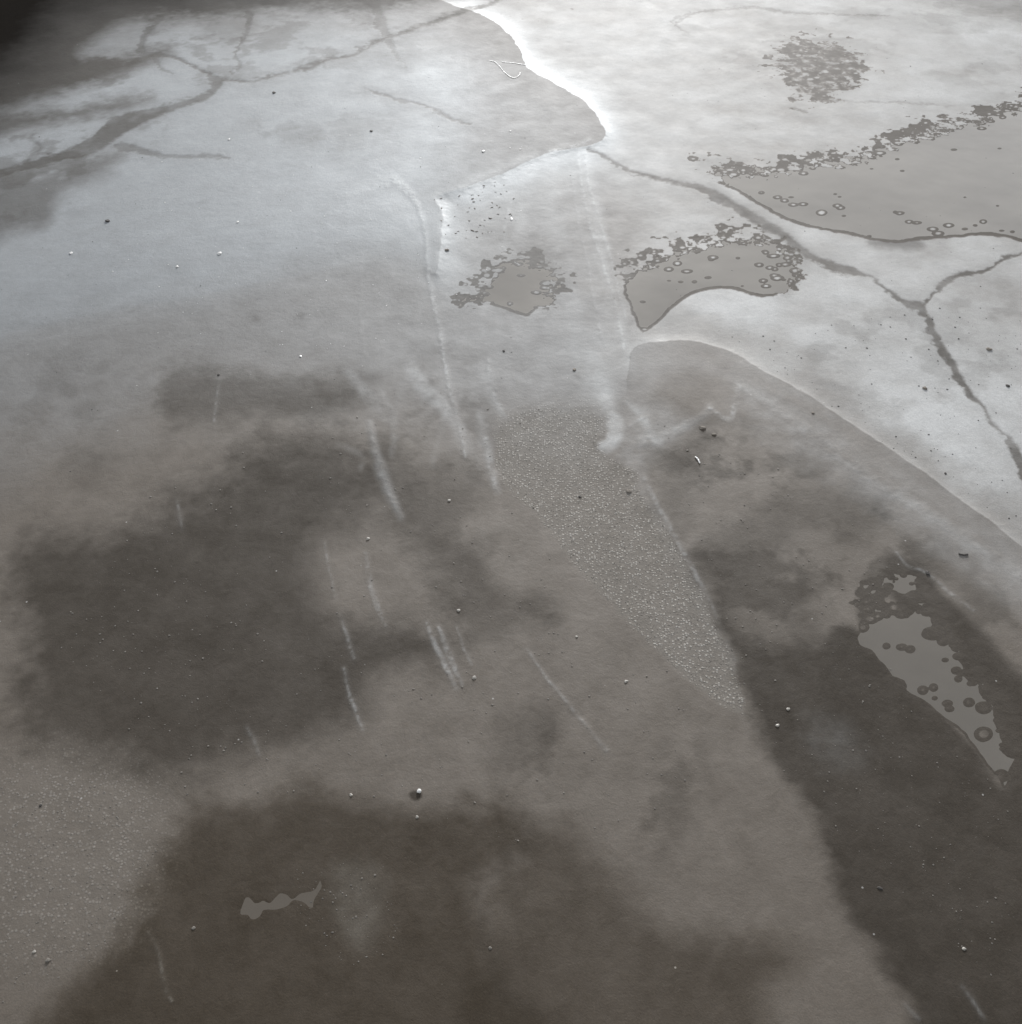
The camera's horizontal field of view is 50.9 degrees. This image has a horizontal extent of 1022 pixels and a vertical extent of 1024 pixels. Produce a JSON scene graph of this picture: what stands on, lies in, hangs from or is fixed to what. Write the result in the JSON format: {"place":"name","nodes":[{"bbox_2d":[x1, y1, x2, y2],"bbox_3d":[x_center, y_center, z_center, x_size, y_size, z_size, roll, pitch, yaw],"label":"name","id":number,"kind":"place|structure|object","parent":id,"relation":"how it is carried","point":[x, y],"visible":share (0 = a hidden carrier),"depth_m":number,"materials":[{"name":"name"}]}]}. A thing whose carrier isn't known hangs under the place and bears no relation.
{"place":"outdoors","nodes":[
{"label":"outdoors","id":0,"kind":"place"},
{"bbox_2d":[0,0,1021,1023],"bbox_3d":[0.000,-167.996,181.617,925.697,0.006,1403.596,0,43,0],"label":"ground","id":1,"kind":"structure","parent":0,"point":[747,867],"depth_m":1.45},
{"bbox_2d":[0,775,157,1002],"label":"silt crumbs","id":2,"kind":"object","parent":1,"relation":"on","point":[71,876],"visible":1,"depth_m":1.08,"materials":[{"name":"grey soil"}]},
{"bbox_2d":[240,881,321,918],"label":"puddle","id":3,"kind":"object","parent":1,"relation":"on","point":[250,908],"visible":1,"depth_m":1.05,"materials":[{"name":"grey liquid"}]},
{"bbox_2d":[112,136,521,345],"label":"specks","id":4,"kind":"object","parent":1,"relation":"on","point":[325,280],"visible":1,"depth_m":1.95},
{"bbox_2d":[300,863,394,964],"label":"silt crumbs","id":5,"kind":"object","parent":1,"relation":"on","point":[341,910],"visible":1,"depth_m":1.05,"materials":[{"name":"soil"}]},
{"bbox_2d":[61,397,696,840],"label":"silt crumbs","id":6,"kind":"object","parent":1,"relation":"on","point":[341,655],"visible":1,"depth_m":1.27,"materials":[{"name":"grey soil"}]},
{"bbox_2d":[434,185,510,237],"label":"specks","id":7,"kind":"object","parent":1,"relation":"on","point":[474,208],"visible":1,"depth_m":2.09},
{"bbox_2d":[460,260,560,312],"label":"puddle","id":8,"kind":"object","parent":1,"relation":"on","point":[509,285],"visible":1,"depth_m":1.89,"materials":[{"name":"liquid"}]},
{"bbox_2d":[39,68,1013,471],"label":"specks","id":9,"kind":"object","parent":1,"relation":"on","point":[511,352],"visible":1,"depth_m":1.94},
{"bbox_2d":[499,409,741,710],"bbox_3d":[0.127,0.040,1.422,0.181,0.003,0.607,-13,44,-13],"label":"grit","id":10,"kind":"object","parent":1,"relation":"on","point":[622,545],"visible":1,"depth_m":1.42,"materials":[{"name":"grey gravel"}]},
{"bbox_2d":[626,235,799,326],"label":"puddle","id":11,"kind":"object","parent":1,"relation":"on","point":[657,291],"visible":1,"depth_m":1.92,"materials":[{"name":"liquid"}]},
{"bbox_2d":[668,437,1007,975],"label":"silt crumbs","id":12,"kind":"object","parent":1,"relation":"on","point":[859,699],"visible":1,"depth_m":1.23,"materials":[{"name":"grey soil"}]},
{"bbox_2d":[714,101,1021,239],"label":"puddle","id":13,"kind":"object","parent":1,"relation":"on","point":[936,181],"visible":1,"depth_m":2.17,"materials":[{"name":"liquid"}]},
{"bbox_2d":[739,308,1017,518],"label":"specks","id":14,"kind":"object","parent":1,"relation":"on","point":[918,385],"visible":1,"depth_m":1.71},
{"bbox_2d":[863,574,915,593],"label":"puddle","id":15,"kind":"object","parent":1,"relation":"on","point":[901,585],"visible":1,"depth_m":1.36,"materials":[{"name":"liquid"}]},
{"bbox_2d":[855,603,1013,784],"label":"puddle","id":16,"kind":"object","parent":1,"relation":"on","point":[923,664],"visible":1,"depth_m":1.26,"materials":[{"name":"liquid"}]}
]}

